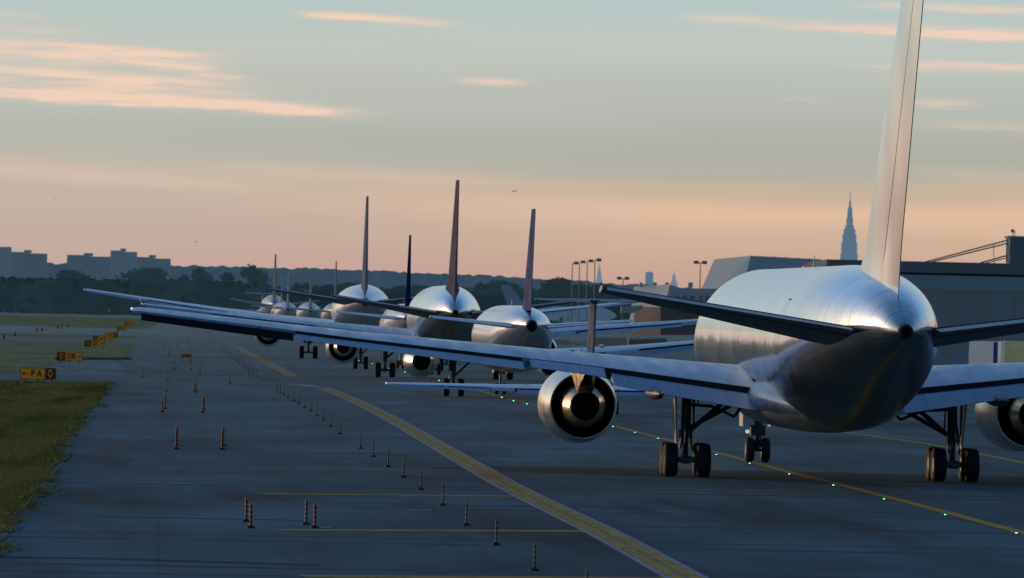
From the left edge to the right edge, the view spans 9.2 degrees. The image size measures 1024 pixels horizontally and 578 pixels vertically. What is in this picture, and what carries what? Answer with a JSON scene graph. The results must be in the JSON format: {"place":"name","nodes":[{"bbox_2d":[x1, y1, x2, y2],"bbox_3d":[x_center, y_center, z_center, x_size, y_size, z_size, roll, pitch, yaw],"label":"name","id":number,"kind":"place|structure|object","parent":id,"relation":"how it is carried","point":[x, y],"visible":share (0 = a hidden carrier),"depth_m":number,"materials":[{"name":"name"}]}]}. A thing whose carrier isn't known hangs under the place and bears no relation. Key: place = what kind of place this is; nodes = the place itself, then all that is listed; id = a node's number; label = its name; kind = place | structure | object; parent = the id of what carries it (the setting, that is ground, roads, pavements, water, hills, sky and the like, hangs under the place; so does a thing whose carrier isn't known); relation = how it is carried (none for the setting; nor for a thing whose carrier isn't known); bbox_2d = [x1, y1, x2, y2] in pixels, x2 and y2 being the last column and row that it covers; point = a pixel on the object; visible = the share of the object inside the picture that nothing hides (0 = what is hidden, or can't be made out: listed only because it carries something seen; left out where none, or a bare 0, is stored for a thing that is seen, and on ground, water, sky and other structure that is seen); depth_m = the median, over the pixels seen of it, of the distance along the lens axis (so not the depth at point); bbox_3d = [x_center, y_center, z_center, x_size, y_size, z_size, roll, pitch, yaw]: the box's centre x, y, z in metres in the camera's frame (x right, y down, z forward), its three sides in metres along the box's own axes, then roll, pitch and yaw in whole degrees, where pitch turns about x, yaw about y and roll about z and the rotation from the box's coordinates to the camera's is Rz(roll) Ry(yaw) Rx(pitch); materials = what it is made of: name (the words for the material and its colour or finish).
{"place":"outdoors","nodes":[
{"label":"outdoors","id":0,"kind":"place"},
{"bbox_2d":[0,247,11,278],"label":"apartment building","id":1,"kind":"structure","parent":0,"point":[5,260],"depth_m":4602.56,"materials":[{"name":"concrete"}]},
{"bbox_2d":[11,250,46,278],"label":"apartment building","id":2,"kind":"structure","parent":0,"point":[27,264],"depth_m":4632.53,"materials":[{"name":"concrete"}]},
{"bbox_2d":[0,380,119,555],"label":"grass field","id":3,"kind":"structure","parent":0,"point":[35,415],"depth_m":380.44,"materials":[{"name":"green plant"}]},
{"bbox_2d":[20,367,55,381],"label":"guidance sign","id":4,"kind":"object","parent":3,"relation":"on","point":[40,373],"visible":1,"depth_m":427.63,"materials":[{"name":"yellow metal"}]},
{"bbox_2d":[0,341,137,370],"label":"grass field","id":5,"kind":"structure","parent":0,"point":[17,355],"depth_m":677.84,"materials":[{"name":"green plant"}]},
{"bbox_2d":[55,357,131,359],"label":"grass","id":6,"kind":"structure","parent":5,"relation":"on","point":[107,358],"depth_m":603.37,"materials":[{"name":"green plant"}]},
{"bbox_2d":[85,340,104,347],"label":"guidance sign","id":7,"kind":"object","parent":5,"relation":"on","point":[94,343],"visible":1,"depth_m":734.13,"materials":[{"name":"yellow metal"}]},
{"bbox_2d":[0,333,137,337],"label":"grass field","id":8,"kind":"structure","parent":0,"point":[50,335],"depth_m":963.64,"materials":[{"name":"green plant"}]},
{"bbox_2d":[0,315,158,328],"bbox_3d":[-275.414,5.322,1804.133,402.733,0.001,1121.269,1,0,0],"label":"grass field","id":9,"kind":"structure","parent":0,"point":[65,321],"depth_m":1550.99,"materials":[{"name":"green plant"}]},
{"bbox_2d":[67,253,109,280],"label":"apartment building","id":10,"kind":"structure","parent":0,"point":[96,267],"depth_m":4622.53,"materials":[{"name":"concrete"}]},
{"bbox_2d":[110,248,136,280],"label":"apartment building","id":11,"kind":"structure","parent":0,"point":[122,261],"depth_m":4600.08,"materials":[{"name":"concrete"}]},
{"bbox_2d":[0,326,295,336],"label":"pavement","id":12,"kind":"structure","parent":0,"point":[46,330],"depth_m":1114.30,"materials":[{"name":"grey asphalt"}]},
{"bbox_2d":[255,270,321,318],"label":"distant jet","id":13,"kind":"object","parent":12,"relation":"on","point":[284,311],"visible":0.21,"depth_m":1177.47,"materials":[{"name":"silver metal"}]},
{"bbox_2d":[274,268,322,318],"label":"distant jet","id":14,"kind":"object","parent":12,"relation":"on","point":[308,313],"visible":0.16,"depth_m":1082.80,"materials":[{"name":"silver metal"}]},
{"bbox_2d":[137,255,170,279],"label":"apartment building","id":15,"kind":"structure","parent":0,"point":[151,261],"depth_m":4627.55,"materials":[{"name":"concrete"}]},
{"bbox_2d":[47,263,690,291],"bbox_3d":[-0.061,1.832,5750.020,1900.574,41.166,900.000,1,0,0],"label":"hills","id":16,"kind":"structure","parent":0,"point":[384,279],"depth_m":5952.57,"materials":[{"name":"green plant"}]},
{"bbox_2d":[0,312,1023,577],"bbox_3d":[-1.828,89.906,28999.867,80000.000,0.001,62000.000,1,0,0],"label":"ground","id":17,"kind":"structure","parent":0,"point":[138,490],"depth_m":196.87,"materials":[{"name":"grey asphalt"}]},
{"bbox_2d":[5,280,29,312],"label":"broadleaf tree","id":18,"kind":"object","parent":17,"relation":"on","point":[12,286],"visible":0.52,"depth_m":2278.46,"materials":[{"name":"green plant"}]},
{"bbox_2d":[9,284,54,313],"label":"broadleaf tree","id":19,"kind":"object","parent":17,"relation":"on","point":[31,291],"visible":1,"depth_m":2249.60,"materials":[{"name":"green plant"}]},
{"bbox_2d":[28,283,70,313],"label":"broadleaf tree","id":20,"kind":"object","parent":17,"relation":"on","point":[53,289],"visible":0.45,"depth_m":2298.85,"materials":[{"name":"green plant"}]},
{"bbox_2d":[30,278,73,313],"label":"broadleaf tree","id":21,"kind":"object","parent":17,"relation":"on","point":[50,282],"visible":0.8,"depth_m":2312.51,"materials":[{"name":"green plant"}]},
{"bbox_2d":[54,269,90,279],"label":"broadleaf tree","id":22,"kind":"object","parent":17,"relation":"on","point":[67,274],"visible":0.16,"depth_m":2496.70,"materials":[{"name":"green plant"}]},
{"bbox_2d":[66,278,90,313],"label":"broadleaf tree","id":23,"kind":"object","parent":17,"relation":"on","point":[81,284],"visible":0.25,"depth_m":2339.53,"materials":[{"name":"green plant"}]},
{"bbox_2d":[66,280,108,313],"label":"broadleaf tree","id":24,"kind":"object","parent":17,"relation":"on","point":[75,304],"visible":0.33,"depth_m":2288.57,"materials":[{"name":"green plant"}]},
{"bbox_2d":[93,336,112,342],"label":"guidance sign","id":25,"kind":"object","parent":17,"relation":"on","point":[108,339],"visible":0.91,"depth_m":831.71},
{"bbox_2d":[77,280,134,314],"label":"broadleaf tree","id":26,"kind":"object","parent":17,"relation":"on","point":[101,282],"visible":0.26,"depth_m":2282.45,"materials":[{"name":"green plant"}]},
{"bbox_2d":[82,282,135,314],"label":"broadleaf tree","id":27,"kind":"object","parent":17,"relation":"on","point":[97,304],"visible":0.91,"depth_m":2255.43,"materials":[{"name":"green plant"}]},
{"bbox_2d":[126,279,150,314],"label":"broadleaf tree","id":28,"kind":"object","parent":17,"relation":"on","point":[136,284],"visible":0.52,"depth_m":2316.72,"materials":[{"name":"green plant"}]},
{"bbox_2d":[125,282,153,314],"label":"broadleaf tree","id":29,"kind":"object","parent":17,"relation":"on","point":[147,285],"visible":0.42,"depth_m":2320.00,"materials":[{"name":"green plant"}]},
{"bbox_2d":[114,267,169,281],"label":"broadleaf tree","id":30,"kind":"object","parent":17,"relation":"on","point":[139,274],"visible":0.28,"depth_m":2446.59,"materials":[{"name":"green plant"}]},
{"bbox_2d":[129,278,174,296],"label":"broadleaf tree","id":31,"kind":"object","parent":17,"relation":"on","point":[154,280],"visible":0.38,"depth_m":2326.18,"materials":[{"name":"green plant"}]},
{"bbox_2d":[131,283,179,310],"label":"broadleaf tree","id":32,"kind":"object","parent":17,"relation":"on","point":[157,290],"visible":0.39,"depth_m":2300.34,"materials":[{"name":"green plant"}]},
{"bbox_2d":[0,556,316,565],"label":"dark pavement strip","id":33,"kind":"object","parent":17,"relation":"on","point":[156,560],"visible":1,"depth_m":139.54,"materials":[{"name":"concrete"}]},
{"bbox_2d":[156,279,205,303],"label":"broadleaf tree","id":34,"kind":"object","parent":17,"relation":"on","point":[182,287],"visible":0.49,"depth_m":2280.64,"materials":[{"name":"green plant"}]},
{"bbox_2d":[191,266,215,282],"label":"broadleaf tree","id":35,"kind":"object","parent":17,"relation":"on","point":[199,273],"visible":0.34,"depth_m":2498.30,"materials":[{"name":"green plant"}]},
{"bbox_2d":[184,279,244,308],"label":"broadleaf tree","id":36,"kind":"object","parent":17,"relation":"on","point":[210,289],"visible":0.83,"depth_m":2247.68,"materials":[{"name":"green plant"}]},
{"bbox_2d":[209,286,251,308],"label":"broadleaf tree","id":37,"kind":"object","parent":17,"relation":"on","point":[236,292],"visible":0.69,"depth_m":2248.23,"materials":[{"name":"green plant"}]},
{"bbox_2d":[219,271,242,282],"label":"broadleaf tree","id":38,"kind":"object","parent":17,"relation":"on","point":[227,277],"visible":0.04,"depth_m":2548.91,"materials":[{"name":"green plant"}]},
{"bbox_2d":[232,286,252,309],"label":"broadleaf tree","id":39,"kind":"object","parent":17,"relation":"on","point":[247,306],"visible":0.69,"depth_m":2253.23,"materials":[{"name":"green plant"}]},
{"bbox_2d":[241,497,249,521],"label":"delineator post","id":40,"kind":"object","parent":17,"relation":"on","point":[246,511],"visible":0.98,"depth_m":165.10,"materials":[{"name":"orange plastic"}]},
{"bbox_2d":[246,503,255,527],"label":"delineator post","id":41,"kind":"object","parent":17,"relation":"on","point":[251,517],"visible":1,"depth_m":160.67,"materials":[{"name":"orange plastic"}]},
{"bbox_2d":[240,288,269,310],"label":"broadleaf tree","id":42,"kind":"object","parent":17,"relation":"on","point":[255,298],"visible":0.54,"depth_m":2284.11,"materials":[{"name":"green plant"}]},
{"bbox_2d":[240,263,270,284],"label":"broadleaf tree","id":43,"kind":"object","parent":17,"relation":"on","point":[252,273],"visible":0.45,"depth_m":2498.05,"materials":[{"name":"green plant"}]},
{"bbox_2d":[249,282,272,300],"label":"broadleaf tree","id":44,"kind":"object","parent":17,"relation":"on","point":[263,286],"visible":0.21,"depth_m":2351.04,"materials":[{"name":"green plant"}]},
{"bbox_2d":[222,341,300,376],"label":"taxiway edge border","id":45,"kind":"object","parent":17,"relation":"on","point":[261,361],"visible":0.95,"depth_m":618.53,"materials":[{"name":"white paint"}]},
{"bbox_2d":[228,342,294,376],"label":"taxiway edge border","id":46,"kind":"object","parent":45,"relation":"on","point":[263,360],"visible":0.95,"depth_m":603.37,"materials":[{"name":"yellow paint"}]},
{"bbox_2d":[224,341,293,376],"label":"taxiway edge line","id":47,"kind":"object","parent":46,"relation":"on","point":[262,361],"visible":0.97,"depth_m":612.21,"materials":[{"name":"yellow paint"}]},
{"bbox_2d":[226,341,297,376],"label":"taxiway edge line","id":48,"kind":"object","parent":46,"relation":"on","point":[266,360],"visible":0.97,"depth_m":613.05,"materials":[{"name":"yellow paint"}]},
{"bbox_2d":[250,272,298,313],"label":"distant jet","id":49,"kind":"object","parent":17,"relation":"on","point":[272,310],"visible":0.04,"depth_m":1256.56,"materials":[{"name":"silver metal"}]},
{"bbox_2d":[228,254,321,313],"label":"distant jet","id":50,"kind":"object","parent":17,"relation":"on","point":[271,300],"visible":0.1,"depth_m":1333.55,"materials":[{"name":"metal"}]},
{"bbox_2d":[301,500,310,524],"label":"delineator post","id":51,"kind":"object","parent":17,"relation":"on","point":[305,522],"visible":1,"depth_m":164.10,"materials":[{"name":"orange plastic"}]},
{"bbox_2d":[292,261,336,342],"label":"distant jet","id":52,"kind":"object","parent":17,"relation":"on","point":[326,312],"visible":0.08,"depth_m":902.04,"materials":[{"name":"silver metal"}]},
{"bbox_2d":[310,503,319,527],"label":"delineator post","id":53,"kind":"object","parent":17,"relation":"on","point":[315,516],"visible":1,"depth_m":161.61,"materials":[{"name":"orange plastic"}]},
{"bbox_2d":[0,276,631,323],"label":"undergrowth","id":54,"kind":"object","parent":17,"relation":"on","point":[485,303],"visible":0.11,"depth_m":2351.33,"materials":[{"name":"green plant"}]},
{"bbox_2d":[320,283,340,293],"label":"broadleaf tree","id":55,"kind":"object","parent":17,"relation":"on","point":[327,288],"visible":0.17,"depth_m":2530.84,"materials":[{"name":"green plant"}]},
{"bbox_2d":[0,361,668,395],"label":"connecting taxiway","id":56,"kind":"structure","parent":17,"relation":"on","point":[133,373],"depth_m":470.33,"materials":[{"name":"grey asphalt"}]},
{"bbox_2d":[44,360,122,373],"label":"worn patch","id":57,"kind":"object","parent":56,"relation":"on","point":[95,367],"visible":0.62,"depth_m":525.34,"materials":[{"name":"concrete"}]},
{"bbox_2d":[57,352,82,363],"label":"guidance sign","id":58,"kind":"object","parent":57,"relation":"on","point":[69,356],"visible":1,"depth_m":555.86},
{"bbox_2d":[3,377,329,387],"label":"white shoulder line","id":59,"kind":"object","parent":56,"relation":"on","point":[226,383],"visible":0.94,"depth_m":443.44,"materials":[{"name":"paint"}]},
{"bbox_2d":[338,282,360,290],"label":"broadleaf tree","id":60,"kind":"object","parent":17,"relation":"on","point":[343,286],"visible":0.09,"depth_m":2502.02,"materials":[{"name":"green plant"}]},
{"bbox_2d":[84,196,637,358],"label":"passenger jet","id":61,"kind":"object","parent":17,"relation":"on","point":[364,290],"visible":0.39,"depth_m":635.97,"materials":[{"name":"silver metal"}]},
{"bbox_2d":[259,493,513,496],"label":"shoulder stripe","id":62,"kind":"object","parent":17,"relation":"on","point":[385,494],"visible":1,"depth_m":190.97,"materials":[{"name":"yellow paint"}]},
{"bbox_2d":[336,235,451,370],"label":"passenger jet","id":63,"kind":"object","parent":17,"relation":"on","point":[391,318],"visible":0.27,"depth_m":547.86,"materials":[{"name":"white paint"}]},
{"bbox_2d":[403,285,428,294],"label":"broadleaf tree","id":64,"kind":"object","parent":17,"relation":"on","point":[416,289],"visible":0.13,"depth_m":2448.17,"materials":[{"name":"green plant"}]},
{"bbox_2d":[138,180,697,379],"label":"passenger jet","id":65,"kind":"object","parent":17,"relation":"on","point":[452,299],"visible":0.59,"depth_m":490.63,"materials":[{"name":"metal"}]},
{"bbox_2d":[271,529,583,531],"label":"shoulder stripe","id":66,"kind":"object","parent":17,"relation":"on","point":[417,530],"visible":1,"depth_m":161.16,"materials":[{"name":"yellow paint"}]},
{"bbox_2d":[471,281,489,296],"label":"broadleaf tree","id":67,"kind":"object","parent":17,"relation":"on","point":[477,288],"visible":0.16,"depth_m":2449.95,"materials":[{"name":"green plant"}]},
{"bbox_2d":[299,575,663,577],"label":"shoulder stripe","id":68,"kind":"object","parent":17,"relation":"on","point":[385,576],"visible":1,"depth_m":133.98,"materials":[{"name":"yellow paint"}]},
{"bbox_2d":[491,518,500,544],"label":"delineator post","id":69,"kind":"object","parent":17,"relation":"on","point":[496,530],"visible":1,"depth_m":152.65,"materials":[{"name":"plastic"}]},
{"bbox_2d":[472,279,519,296],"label":"broadleaf tree","id":70,"kind":"object","parent":17,"relation":"on","point":[491,289],"visible":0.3,"depth_m":2445.46,"materials":[{"name":"green plant"}]},
{"bbox_2d":[312,387,711,577],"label":"taxiway edge border","id":71,"kind":"object","parent":17,"relation":"on","point":[609,543],"visible":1,"depth_m":183.14,"materials":[{"name":"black paint"}]},
{"bbox_2d":[323,388,700,577],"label":"taxiway edge border","id":72,"kind":"object","parent":71,"relation":"on","point":[642,552],"visible":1,"depth_m":181.66,"materials":[{"name":"yellow paint"}]},
{"bbox_2d":[316,387,683,577],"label":"taxiway edge line","id":73,"kind":"object","parent":72,"relation":"on","point":[651,562],"visible":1,"depth_m":183.38,"materials":[{"name":"yellow paint"}]},
{"bbox_2d":[321,387,701,577],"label":"taxiway edge line","id":74,"kind":"object","parent":72,"relation":"on","point":[671,564],"visible":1,"depth_m":183.58,"materials":[{"name":"yellow paint"}]},
{"bbox_2d":[385,298,646,414],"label":"regional jet","id":75,"kind":"object","parent":17,"relation":"on","point":[536,388],"visible":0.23,"depth_m":343.05,"materials":[{"name":"silver metal"}]},
{"bbox_2d":[529,541,539,570],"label":"delineator post","id":76,"kind":"object","parent":17,"relation":"on","point":[534,568],"visible":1,"depth_m":138.22,"materials":[{"name":"plastic"}]},
{"bbox_2d":[403,209,693,395],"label":"passenger jet","id":77,"kind":"object","parent":17,"relation":"on","point":[525,324],"visible":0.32,"depth_m":394.21,"materials":[{"name":"grey paint"}]},
{"bbox_2d":[536,276,577,297],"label":"broadleaf tree","id":78,"kind":"object","parent":17,"relation":"on","point":[560,287],"visible":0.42,"depth_m":2444.31,"materials":[{"name":"green plant"}]},
{"bbox_2d":[501,285,615,322],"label":"parked jet","id":79,"kind":"object","parent":17,"relation":"on","point":[513,297],"visible":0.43,"depth_m":2047.62,"materials":[{"name":"white metal"}]},
{"bbox_2d":[573,283,592,297],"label":"broadleaf tree","id":80,"kind":"object","parent":17,"relation":"on","point":[582,288],"visible":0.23,"depth_m":2702.75,"materials":[{"name":"green plant"}]},
{"bbox_2d":[585,259,593,321],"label":"street lamp","id":81,"kind":"object","parent":17,"relation":"on","point":[590,260],"visible":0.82,"depth_m":1499.88,"materials":[{"name":"grey metal"}]},
{"bbox_2d":[553,336,627,345],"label":"shed","id":82,"kind":"structure","parent":17,"relation":"on","point":[611,341],"depth_m":999.98,"materials":[{"name":"metal"}]},
{"bbox_2d":[588,282,608,297],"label":"broadleaf tree","id":83,"kind":"object","parent":17,"relation":"on","point":[597,293],"visible":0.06,"depth_m":2692.18,"materials":[{"name":"green plant"}]},
{"bbox_2d":[627,337,667,344],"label":"service shed","id":84,"kind":"structure","parent":17,"relation":"on","point":[639,340],"depth_m":949.98,"materials":[{"name":"grey metal"}]},
{"bbox_2d":[620,305,698,334],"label":"brick building","id":85,"kind":"structure","parent":17,"relation":"on","point":[647,314],"depth_m":1199.99,"materials":[{"name":"brown brick"}]},
{"bbox_2d":[310,346,1023,534],"bbox_3d":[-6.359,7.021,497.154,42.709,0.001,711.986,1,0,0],"label":"taxiway centre line","id":86,"kind":"object","parent":17,"relation":"on","point":[893,498],"visible":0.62,"depth_m":212.09,"materials":[{"name":"yellow paint"}]},
{"bbox_2d":[629,282,717,322],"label":"terminal building","id":87,"kind":"structure","parent":17,"relation":"on","point":[668,289],"depth_m":1500.51,"materials":[{"name":"grey concrete"}]},
{"bbox_2d":[694,261,706,300],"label":"street lamp","id":88,"kind":"object","parent":17,"relation":"on","point":[697,262],"visible":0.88,"depth_m":1399.90,"materials":[{"name":"grey metal"}]},
{"bbox_2d":[431,466,1023,485],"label":"dark pavement strip","id":89,"kind":"object","parent":17,"relation":"on","point":[952,479],"visible":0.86,"depth_m":223.19,"materials":[{"name":"concrete"}]},
{"bbox_2d":[130,0,1023,481],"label":"passenger jet","id":90,"kind":"object","parent":89,"relation":"on","point":[832,348],"visible":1,"depth_m":212.95,"materials":[{"name":"metal"}]},
{"bbox_2d":[702,256,820,288],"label":"hangar","id":91,"kind":"structure","parent":17,"relation":"on","point":[722,271],"depth_m":1907.54,"materials":[{"name":"grey metal"}]},
{"bbox_2d":[808,259,1023,364],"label":"hangar","id":92,"kind":"structure","parent":17,"relation":"on","point":[957,293],"depth_m":721.20,"materials":[{"name":"grey metal"}]},
{"bbox_2d":[953,291,975,355],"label":"door leaf","id":93,"kind":"structure","parent":92,"relation":"in","point":[964,302],"depth_m":721.45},
{"bbox_2d":[925,240,1006,262],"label":"lattice boom","id":94,"kind":"object","parent":92,"relation":"on","point":[958,253],"visible":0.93,"depth_m":743.97,"materials":[{"name":"grey metal"}]},
{"bbox_2d":[990,292,1012,340],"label":"door leaf","id":95,"kind":"structure","parent":92,"relation":"in","point":[1001,303],"depth_m":721.27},
{"bbox_2d":[1004,229,1023,263],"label":"rooftop tower","id":96,"kind":"structure","parent":92,"relation":"on","point":[1015,249],"depth_m":740.02,"materials":[{"name":"grey concrete"}]},
{"bbox_2d":[1016,292,1023,340],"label":"door leaf","id":97,"kind":"structure","parent":92,"relation":"in","point":[1019,295],"depth_m":721.45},
{"bbox_2d":[842,432,1023,463],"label":"taxiway centre line","id":98,"kind":"object","parent":17,"relation":"on","point":[942,446],"visible":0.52,"depth_m":279.96,"materials":[{"name":"yellow paint"}]},
{"bbox_2d":[951,341,997,364],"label":"service truck","id":99,"kind":"object","parent":17,"relation":"on","point":[982,352],"visible":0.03,"depth_m":599.33,"materials":[{"name":"metal"}]},
{"bbox_2d":[998,341,1023,362],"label":"service truck","id":100,"kind":"object","parent":17,"relation":"on","point":[1010,351],"visible":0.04,"depth_m":573.70,"materials":[{"name":"metal"}]},
{"bbox_2d":[0,0,1023,287],"label":"sky","id":101,"kind":"structure","parent":0,"point":[659,137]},
{"bbox_2d":[596,262,602,282],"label":"skyscraper","id":102,"kind":"structure","parent":0,"point":[599,278],"depth_m":17494.54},
{"bbox_2d":[645,271,652,284],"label":"skyscraper","id":103,"kind":"structure","parent":0,"point":[649,278],"depth_m":17491.70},
{"bbox_2d":[840,191,857,259],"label":"skyscraper","id":104,"kind":"structure","parent":0,"point":[848,247],"depth_m":17483.56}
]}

